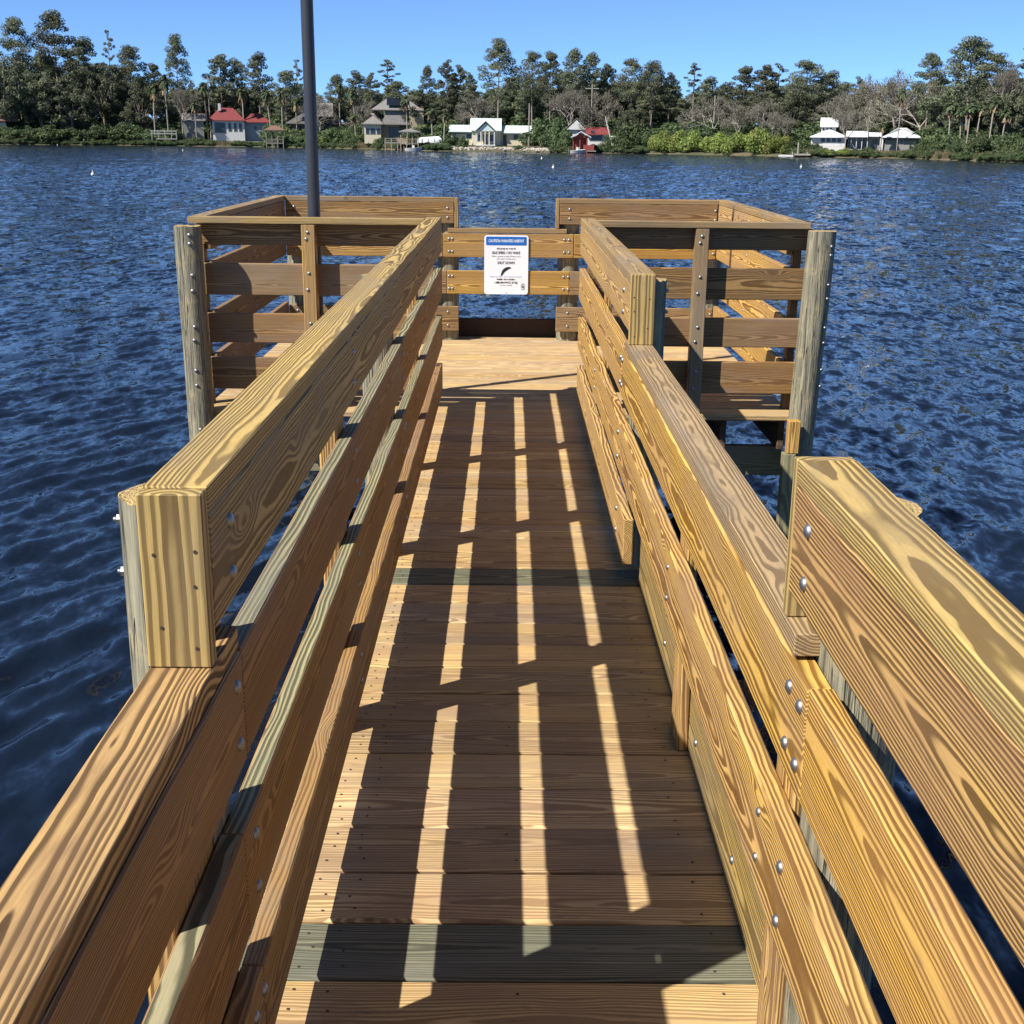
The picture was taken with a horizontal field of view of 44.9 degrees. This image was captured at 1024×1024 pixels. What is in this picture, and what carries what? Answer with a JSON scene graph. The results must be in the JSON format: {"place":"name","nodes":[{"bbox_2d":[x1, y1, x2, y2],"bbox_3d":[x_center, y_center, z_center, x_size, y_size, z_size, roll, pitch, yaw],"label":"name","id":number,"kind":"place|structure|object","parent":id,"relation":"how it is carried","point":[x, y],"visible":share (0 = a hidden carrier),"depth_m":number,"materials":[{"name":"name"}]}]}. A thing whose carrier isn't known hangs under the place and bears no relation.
{"place":"outdoors","nodes":[
{"label":"outdoors","id":0,"kind":"place"},
{"bbox_2d":[0,145,1023,1023],"bbox_3d":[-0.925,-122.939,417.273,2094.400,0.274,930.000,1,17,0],"label":"water","id":1,"kind":"structure","parent":0,"point":[920,399],"depth_m":16.22,"materials":[{"name":"blue liquid"}]},
{"bbox_2d":[214,318,788,1023],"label":"pier deck","id":2,"kind":"structure","parent":1,"relation":"on","point":[518,830],"depth_m":3.28,"materials":[{"name":"brown wood"}]},
{"bbox_2d":[0,217,442,1023],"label":"walkway railing","id":3,"kind":"object","parent":2,"relation":"attached to","point":[144,867],"visible":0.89,"depth_m":1.90,"materials":[{"name":"brown wood"}]},
{"bbox_2d":[192,195,288,402],"bbox_3d":[-1.861,-1.594,8.835,0.095,1.178,2.743,1,17,0],"label":"platform railing","id":4,"kind":"object","parent":2,"relation":"attached to","point":[272,206],"visible":0.23,"depth_m":8.56,"materials":[{"name":"brown wood"}]},
{"bbox_2d":[173,216,434,440],"bbox_3d":[-1.234,0.076,7.772,1.503,3.747,0.248,1,17,0],"label":"platform railing","id":5,"kind":"object","parent":2,"relation":"attached to","point":[310,279],"visible":0.61,"depth_m":7.39,"materials":[{"name":"brown wood"}]},
{"bbox_2d":[300,0,323,312],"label":"light pole","id":6,"kind":"object","parent":2,"relation":"on","point":[310,103],"visible":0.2,"depth_m":7.23,"materials":[{"name":"grey metal"}]},
{"bbox_2d":[285,195,458,339],"bbox_3d":[-1.152,-0.754,10.530,1.410,3.747,0.219,1,17,0],"label":"platform railing","id":7,"kind":"object","parent":2,"relation":"attached to","point":[446,209],"visible":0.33,"depth_m":9.94,"materials":[{"name":"brown wood"}]},
{"bbox_2d":[443,227,573,294],"bbox_3d":[-0.031,-2.041,10.081,1.052,0.525,0.096,1,17,0],"label":"platform railing","id":8,"kind":"object","parent":7,"relation":"attached to","point":[544,243],"visible":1,"depth_m":10.02,"materials":[{"name":"brown wood"}]},
{"bbox_2d":[484,235,528,294],"bbox_3d":[-0.047,-2.002,10.037,0.356,0.472,0.007,1,17,0],"label":"caution sign","id":9,"kind":"object","parent":8,"relation":"attached to","point":[505,264],"visible":1,"depth_m":10.04,"materials":[{"name":"white"}]},
{"bbox_2d":[555,198,720,340],"bbox_3d":[1.019,-0.734,10.541,1.369,3.747,0.220,1,17,0],"label":"platform railing","id":10,"kind":"object","parent":2,"relation":"attached to","point":[570,213],"visible":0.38,"depth_m":9.95,"materials":[{"name":"brown wood"}]},
{"bbox_2d":[585,220,836,538],"bbox_3d":[1.155,0.112,7.737,1.435,3.747,0.347,1,17,0],"label":"platform railing","id":11,"kind":"object","parent":2,"relation":"attached to","point":[699,283],"visible":0.69,"depth_m":7.42,"materials":[{"name":"brown wood"}]},
{"bbox_2d":[713,200,805,409],"bbox_3d":[1.694,-1.561,8.853,0.095,1.178,2.743,1,17,0],"label":"platform railing","id":12,"kind":"object","parent":2,"relation":"on","point":[729,210],"visible":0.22,"depth_m":8.44,"materials":[{"name":"brown wood"}]},
{"bbox_2d":[576,218,1023,1023],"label":"walkway railing","id":13,"kind":"object","parent":2,"relation":"attached to","point":[872,626],"visible":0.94,"depth_m":1.75,"materials":[{"name":"brown wood"}]},
{"bbox_2d":[0,140,1023,162],"bbox_3d":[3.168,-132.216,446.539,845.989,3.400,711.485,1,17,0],"label":"riverbank","id":14,"kind":"structure","parent":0,"point":[743,153],"depth_m":256.40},
{"bbox_2d":[0,59,30,125],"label":"oak tree","id":15,"kind":"object","parent":14,"relation":"on","point":[18,93],"visible":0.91,"depth_m":315.43,"materials":[{"name":"green plant"}]},
{"bbox_2d":[0,16,39,118],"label":"pine tree","id":16,"kind":"object","parent":14,"relation":"on","point":[13,25],"visible":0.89,"depth_m":320.53,"materials":[{"name":"green plant"}]},
{"bbox_2d":[0,130,39,140],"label":"bush","id":17,"kind":"object","parent":14,"relation":"on","point":[17,134],"visible":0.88,"depth_m":309.92,"materials":[{"name":"green plant"}]},
{"bbox_2d":[6,70,67,126],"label":"oak tree","id":18,"kind":"object","parent":14,"relation":"on","point":[31,90],"visible":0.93,"depth_m":319.41,"materials":[{"name":"green plant"}]},
{"bbox_2d":[19,124,65,141],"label":"bush","id":19,"kind":"object","parent":14,"relation":"on","point":[44,133],"visible":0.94,"depth_m":314.73,"materials":[{"name":"green plant"}]},
{"bbox_2d":[30,9,75,116],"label":"pine tree","id":20,"kind":"object","parent":14,"relation":"on","point":[51,21],"visible":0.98,"depth_m":330.21,"materials":[{"name":"green plant"}]},
{"bbox_2d":[44,78,99,129],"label":"oak tree","id":21,"kind":"object","parent":14,"relation":"on","point":[80,98],"visible":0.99,"depth_m":322.50,"materials":[{"name":"green plant"}]},
{"bbox_2d":[63,36,103,121],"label":"pine tree","id":22,"kind":"object","parent":14,"relation":"on","point":[80,46],"visible":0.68,"depth_m":331.32,"materials":[{"name":"green plant"}]},
{"bbox_2d":[69,124,122,141],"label":"bush","id":23,"kind":"object","parent":14,"relation":"on","point":[95,131],"visible":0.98,"depth_m":320.87,"materials":[{"name":"green plant"}]},
{"bbox_2d":[77,62,127,126],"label":"oak tree","id":24,"kind":"object","parent":14,"relation":"on","point":[107,108],"visible":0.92,"depth_m":331.77,"materials":[{"name":"green plant"}]},
{"bbox_2d":[104,122,143,140],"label":"bush","id":25,"kind":"object","parent":14,"relation":"on","point":[125,132],"visible":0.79,"depth_m":323.36,"materials":[{"name":"green plant"}]},
{"bbox_2d":[113,44,148,111],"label":"pine tree","id":26,"kind":"object","parent":14,"relation":"on","point":[127,52],"visible":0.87,"depth_m":334.71,"materials":[{"name":"green plant"}]},
{"bbox_2d":[119,81,158,129],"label":"oak tree","id":27,"kind":"object","parent":14,"relation":"on","point":[137,118],"visible":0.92,"depth_m":328.56,"materials":[{"name":"green plant"}]},
{"bbox_2d":[142,62,167,119],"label":"pine tree","id":28,"kind":"object","parent":14,"relation":"on","point":[154,73],"visible":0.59,"depth_m":336.69,"materials":[{"name":"green plant"}]},
{"bbox_2d":[164,33,192,124],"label":"pine tree","id":29,"kind":"object","parent":14,"relation":"on","point":[175,48],"visible":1,"depth_m":335.92,"materials":[{"name":"green plant"}]},
{"bbox_2d":[167,87,200,139],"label":"bare tree","id":30,"kind":"object","parent":14,"relation":"on","point":[178,95],"visible":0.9,"depth_m":331.57,"materials":[{"name":"grey plant"}]},
{"bbox_2d":[181,113,205,139],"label":"shed","id":31,"kind":"structure","parent":14,"relation":"on","point":[189,129],"depth_m":334.32,"materials":[{"name":"grey"}]},
{"bbox_2d":[201,54,235,107],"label":"pine tree","id":32,"kind":"object","parent":14,"relation":"on","point":[218,61],"visible":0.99,"depth_m":340.82,"materials":[{"name":"green plant"}]},
{"bbox_2d":[222,57,248,110],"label":"pine tree","id":33,"kind":"object","parent":14,"relation":"on","point":[235,68],"visible":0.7,"depth_m":343.21,"materials":[{"name":"green plant"}]},
{"bbox_2d":[208,104,268,140],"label":"red roof house","id":34,"kind":"structure","parent":14,"relation":"on","point":[228,124],"depth_m":331.49,"materials":[{"name":"white paint"}]},
{"bbox_2d":[243,51,273,113],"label":"pine tree","id":35,"kind":"object","parent":14,"relation":"on","point":[254,64],"visible":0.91,"depth_m":334.45,"materials":[{"name":"green plant"}]},
{"bbox_2d":[269,70,302,121],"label":"pine tree","id":36,"kind":"object","parent":14,"relation":"on","point":[284,76],"visible":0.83,"depth_m":325.53,"materials":[{"name":"green plant"}]},
{"bbox_2d":[285,103,344,133],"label":"dark house","id":37,"kind":"structure","parent":14,"relation":"on","point":[300,123],"depth_m":315.51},
{"bbox_2d":[298,94,339,132],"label":"bare tree","id":38,"kind":"object","parent":14,"relation":"on","point":[325,114],"visible":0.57,"depth_m":307.77,"materials":[{"name":"grey plant"}]},
{"bbox_2d":[323,74,347,117],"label":"pine tree","id":39,"kind":"object","parent":14,"relation":"on","point":[335,80],"visible":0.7,"depth_m":316.19,"materials":[{"name":"green plant"}]},
{"bbox_2d":[343,70,369,124],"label":"pine tree","id":40,"kind":"object","parent":14,"relation":"on","point":[358,80],"visible":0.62,"depth_m":315.37,"materials":[{"name":"green plant"}]},
{"bbox_2d":[345,99,380,141],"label":"bare tree","id":41,"kind":"object","parent":14,"relation":"on","point":[366,112],"visible":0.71,"depth_m":298.42,"materials":[{"name":"grey plant"}]},
{"bbox_2d":[362,72,381,111],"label":"pine tree","id":42,"kind":"object","parent":14,"relation":"on","point":[370,92],"visible":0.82,"depth_m":309.97,"materials":[{"name":"green plant"}]},
{"bbox_2d":[376,59,400,97],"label":"pine tree","id":43,"kind":"object","parent":14,"relation":"on","point":[387,89],"visible":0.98,"depth_m":309.54,"materials":[{"name":"green plant"}]},
{"bbox_2d":[362,98,423,143],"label":"mansard house","id":44,"kind":"structure","parent":14,"relation":"on","point":[375,127],"depth_m":289.60,"materials":[{"name":"beige"}]},
{"bbox_2d":[394,89,435,129],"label":"oak tree","id":45,"kind":"object","parent":14,"relation":"on","point":[416,98],"visible":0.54,"depth_m":290.90,"materials":[{"name":"green plant"}]},
{"bbox_2d":[417,65,435,122],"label":"pine tree","id":46,"kind":"object","parent":14,"relation":"on","point":[426,70],"visible":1,"depth_m":292.12,"materials":[{"name":"green plant"}]},
{"bbox_2d":[434,59,458,112],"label":"pine tree","id":47,"kind":"object","parent":14,"relation":"on","point":[439,84],"visible":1,"depth_m":287.07,"materials":[{"name":"green plant"}]},
{"bbox_2d":[448,64,470,123],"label":"pine tree","id":48,"kind":"object","parent":14,"relation":"on","point":[461,72],"visible":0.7,"depth_m":289.25,"materials":[{"name":"green plant"}]},
{"bbox_2d":[458,72,479,124],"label":"pine tree","id":49,"kind":"object","parent":14,"relation":"on","point":[468,83],"visible":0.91,"depth_m":286.05,"materials":[{"name":"green plant"}]},
{"bbox_2d":[453,90,496,123],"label":"bare tree","id":50,"kind":"object","parent":14,"relation":"on","point":[478,104],"visible":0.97,"depth_m":282.83,"materials":[{"name":"grey plant"}]},
{"bbox_2d":[449,118,538,145],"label":"mint roof house","id":51,"kind":"structure","parent":14,"relation":"on","point":[489,131],"depth_m":275.88,"materials":[{"name":"beige paint"}]},
{"bbox_2d":[477,37,520,117],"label":"pine tree","id":52,"kind":"object","parent":14,"relation":"on","point":[499,48],"visible":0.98,"depth_m":278.32,"materials":[{"name":"green plant"}]},
{"bbox_2d":[0,111,1023,160],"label":"underbrush","id":53,"kind":"object","parent":14,"relation":"on","point":[807,130],"visible":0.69,"depth_m":269.76,"materials":[{"name":"green plant"}]},
{"bbox_2d":[0,53,1023,133],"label":"woodland","id":54,"kind":"object","parent":14,"relation":"on","point":[514,102],"visible":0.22,"depth_m":293.12,"materials":[{"name":"plant"}]},
{"bbox_2d":[0,138,1023,161],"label":"reeds","id":55,"kind":"object","parent":14,"relation":"on","point":[364,145],"visible":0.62,"depth_m":221.62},
{"bbox_2d":[513,50,549,125],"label":"pine tree","id":56,"kind":"object","parent":14,"relation":"on","point":[528,80],"visible":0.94,"depth_m":277.30,"materials":[{"name":"green plant"}]},
{"bbox_2d":[535,50,564,120],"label":"pine tree","id":57,"kind":"object","parent":14,"relation":"on","point":[553,65],"visible":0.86,"depth_m":274.82,"materials":[{"name":"green plant"}]},
{"bbox_2d":[548,118,568,146],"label":"bush","id":58,"kind":"object","parent":14,"relation":"on","point":[557,129],"visible":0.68,"depth_m":260.70,"materials":[{"name":"green plant"}]},
{"bbox_2d":[542,85,589,131],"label":"bare tree","id":59,"kind":"object","parent":14,"relation":"on","point":[560,101],"visible":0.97,"depth_m":267.54,"materials":[{"name":"grey plant"}]},
{"bbox_2d":[558,48,590,118],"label":"pine tree","id":60,"kind":"object","parent":14,"relation":"on","point":[573,57],"visible":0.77,"depth_m":272.00,"materials":[{"name":"green plant"}]},
{"bbox_2d":[571,131,595,152],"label":"red boathouse","id":61,"kind":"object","parent":14,"relation":"on","point":[580,140],"visible":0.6,"depth_m":251.99,"materials":[{"name":"paint"}]},
{"bbox_2d":[575,51,607,125],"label":"pine tree","id":62,"kind":"object","parent":14,"relation":"on","point":[591,58],"visible":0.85,"depth_m":274.26,"materials":[{"name":"green plant"}]},
{"bbox_2d":[585,126,609,145],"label":"red roof cottage","id":63,"kind":"structure","parent":14,"relation":"on","point":[596,135],"depth_m":265.95,"materials":[{"name":"white paint"}]},
{"bbox_2d":[575,89,624,133],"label":"bare tree","id":64,"kind":"object","parent":14,"relation":"on","point":[609,106],"visible":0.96,"depth_m":268.90,"materials":[{"name":"grey plant"}]},
{"bbox_2d":[597,63,620,119],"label":"pine tree","id":65,"kind":"object","parent":14,"relation":"on","point":[609,71],"visible":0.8,"depth_m":276.64,"materials":[{"name":"green plant"}]},
{"bbox_2d":[609,123,644,148],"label":"bush","id":66,"kind":"object","parent":14,"relation":"on","point":[625,139],"visible":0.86,"depth_m":256.03,"materials":[{"name":"green plant"}]},
{"bbox_2d":[610,58,650,120],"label":"pine tree","id":67,"kind":"object","parent":14,"relation":"on","point":[633,67],"visible":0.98,"depth_m":269.70,"materials":[{"name":"green plant"}]},
{"bbox_2d":[615,103,649,130],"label":"oak tree","id":68,"kind":"object","parent":14,"relation":"on","point":[632,117],"visible":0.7,"depth_m":263.41,"materials":[{"name":"green plant"}]},
{"bbox_2d":[634,60,668,126],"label":"pine tree","id":69,"kind":"object","parent":14,"relation":"on","point":[655,68],"visible":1,"depth_m":266.69,"materials":[{"name":"green plant"}]},
{"bbox_2d":[647,129,673,151],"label":"bush","id":70,"kind":"object","parent":14,"relation":"on","point":[660,142],"visible":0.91,"depth_m":250.24,"materials":[{"name":"green plant"}]},
{"bbox_2d":[657,72,682,122],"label":"pine tree","id":71,"kind":"object","parent":14,"relation":"on","point":[675,83],"visible":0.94,"depth_m":269.42,"materials":[{"name":"green plant"}]},
{"bbox_2d":[676,130,711,151],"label":"bush","id":72,"kind":"object","parent":14,"relation":"on","point":[691,143],"visible":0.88,"depth_m":245.81,"materials":[{"name":"green plant"}]},
{"bbox_2d":[694,76,719,121],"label":"pine tree","id":73,"kind":"object","parent":14,"relation":"on","point":[708,82],"visible":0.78,"depth_m":263.10,"materials":[{"name":"green plant"}]},
{"bbox_2d":[676,95,742,132],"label":"bare tree","id":74,"kind":"object","parent":14,"relation":"on","point":[719,100],"visible":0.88,"depth_m":255.49,"materials":[{"name":"grey plant"}]},
{"bbox_2d":[699,131,733,152],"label":"bush","id":75,"kind":"object","parent":14,"relation":"on","point":[715,146],"visible":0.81,"depth_m":242.65,"materials":[{"name":"green plant"}]},
{"bbox_2d":[717,98,752,133],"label":"bare tree","id":76,"kind":"object","parent":14,"relation":"on","point":[737,111],"visible":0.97,"depth_m":245.56,"materials":[{"name":"grey plant"}]},
{"bbox_2d":[720,131,754,153],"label":"bush","id":77,"kind":"object","parent":14,"relation":"on","point":[737,142],"visible":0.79,"depth_m":238.53,"materials":[{"name":"green plant"}]},
{"bbox_2d":[722,65,758,120],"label":"pine tree","id":78,"kind":"object","parent":14,"relation":"on","point":[745,72],"visible":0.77,"depth_m":254.26,"materials":[{"name":"green plant"}]},
{"bbox_2d":[743,127,773,154],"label":"bush","id":79,"kind":"object","parent":14,"relation":"on","point":[757,140],"visible":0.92,"depth_m":232.79,"materials":[{"name":"green plant"}]},
{"bbox_2d":[743,97,781,128],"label":"bare tree","id":80,"kind":"object","parent":14,"relation":"on","point":[756,112],"visible":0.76,"depth_m":241.68,"materials":[{"name":"grey plant"}]},
{"bbox_2d":[749,64,780,123],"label":"pine tree","id":81,"kind":"object","parent":14,"relation":"on","point":[765,71],"visible":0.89,"depth_m":248.81,"materials":[{"name":"green plant"}]},
{"bbox_2d":[759,109,795,136],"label":"bare tree","id":82,"kind":"object","parent":14,"relation":"on","point":[775,117],"visible":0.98,"depth_m":234.12,"materials":[{"name":"grey plant"}]},
{"bbox_2d":[762,134,793,154],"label":"bush","id":83,"kind":"object","parent":14,"relation":"on","point":[778,144],"visible":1,"depth_m":230.03,"materials":[{"name":"green plant"}]},
{"bbox_2d":[770,93,803,134],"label":"oak tree","id":84,"kind":"object","parent":14,"relation":"on","point":[794,103],"visible":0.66,"depth_m":238.78,"materials":[{"name":"green plant"}]},
{"bbox_2d":[779,59,832,120],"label":"pine tree","id":85,"kind":"object","parent":14,"relation":"on","point":[808,66],"visible":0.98,"depth_m":238.93,"materials":[{"name":"green plant"}]},
{"bbox_2d":[813,70,848,116],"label":"pine tree","id":86,"kind":"object","parent":14,"relation":"on","point":[832,76],"visible":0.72,"depth_m":240.76,"materials":[{"name":"green plant"}]},
{"bbox_2d":[808,90,864,133],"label":"bare tree","id":87,"kind":"object","parent":14,"relation":"on","point":[839,102],"visible":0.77,"depth_m":234.98,"materials":[{"name":"grey plant"}]},
{"bbox_2d":[810,118,881,150],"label":"white house","id":88,"kind":"structure","parent":14,"relation":"on","point":[829,137],"depth_m":231.25,"materials":[{"name":"paint"}]},
{"bbox_2d":[826,107,872,148],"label":"bare tree","id":89,"kind":"object","parent":14,"relation":"on","point":[835,116],"visible":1,"depth_m":223.41,"materials":[{"name":"grey plant"}]},
{"bbox_2d":[842,73,886,131],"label":"bare tree","id":90,"kind":"object","parent":14,"relation":"on","point":[865,92],"visible":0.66,"depth_m":236.06,"materials":[{"name":"grey plant"}]},
{"bbox_2d":[857,68,920,131],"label":"bare tree","id":91,"kind":"object","parent":14,"relation":"on","point":[891,85],"visible":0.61,"depth_m":234.93,"materials":[{"name":"grey plant"}]},
{"bbox_2d":[879,128,919,151],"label":"hip roof house","id":92,"kind":"structure","parent":14,"relation":"on","point":[907,138],"depth_m":224.94,"materials":[{"name":"white metal"}]},
{"bbox_2d":[862,79,944,131],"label":"bare tree","id":93,"kind":"object","parent":14,"relation":"on","point":[894,108],"visible":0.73,"depth_m":229.54,"materials":[{"name":"grey plant"}]},
{"bbox_2d":[908,52,948,127],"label":"pine tree","id":94,"kind":"object","parent":14,"relation":"on","point":[934,62],"visible":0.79,"depth_m":228.13,"materials":[{"name":"green plant"}]},
{"bbox_2d":[917,91,977,139],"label":"oak tree","id":95,"kind":"object","parent":14,"relation":"on","point":[932,107],"visible":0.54,"depth_m":218.69,"materials":[{"name":"green plant"}]},
{"bbox_2d":[942,35,1003,135],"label":"pine tree","id":96,"kind":"object","parent":14,"relation":"on","point":[976,46],"visible":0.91,"depth_m":207.14,"materials":[{"name":"green plant"}]},
{"bbox_2d":[963,132,1001,152],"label":"bush","id":97,"kind":"object","parent":14,"relation":"on","point":[980,143],"visible":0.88,"depth_m":195.04,"materials":[{"name":"green plant"}]},
{"bbox_2d":[968,52,1023,128],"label":"pine tree","id":98,"kind":"object","parent":14,"relation":"on","point":[999,58],"visible":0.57,"depth_m":204.23,"materials":[{"name":"green plant"}]},
{"bbox_2d":[982,92,1023,138],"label":"oak tree","id":99,"kind":"object","parent":14,"relation":"on","point":[1008,102],"visible":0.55,"depth_m":198.84,"materials":[{"name":"green plant"}]},
{"bbox_2d":[983,60,1023,109],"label":"bare tree","id":100,"kind":"object","parent":14,"relation":"on","point":[1011,81],"visible":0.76,"depth_m":198.48,"materials":[{"name":"grey plant"}]},
{"bbox_2d":[990,131,1022,153],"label":"bush","id":101,"kind":"object","parent":14,"relation":"on","point":[1011,143],"visible":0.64,"depth_m":190.07,"materials":[{"name":"green plant"}]},
{"bbox_2d":[1008,82,1023,134],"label":"oak tree","id":102,"kind":"object","parent":14,"relation":"on","point":[1018,120],"visible":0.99,"depth_m":194.50,"materials":[{"name":"green plant"}]},
{"bbox_2d":[0,0,1023,124],"label":"sky","id":103,"kind":"structure","parent":0,"point":[853,38],"materials":[{"name":"blue"}]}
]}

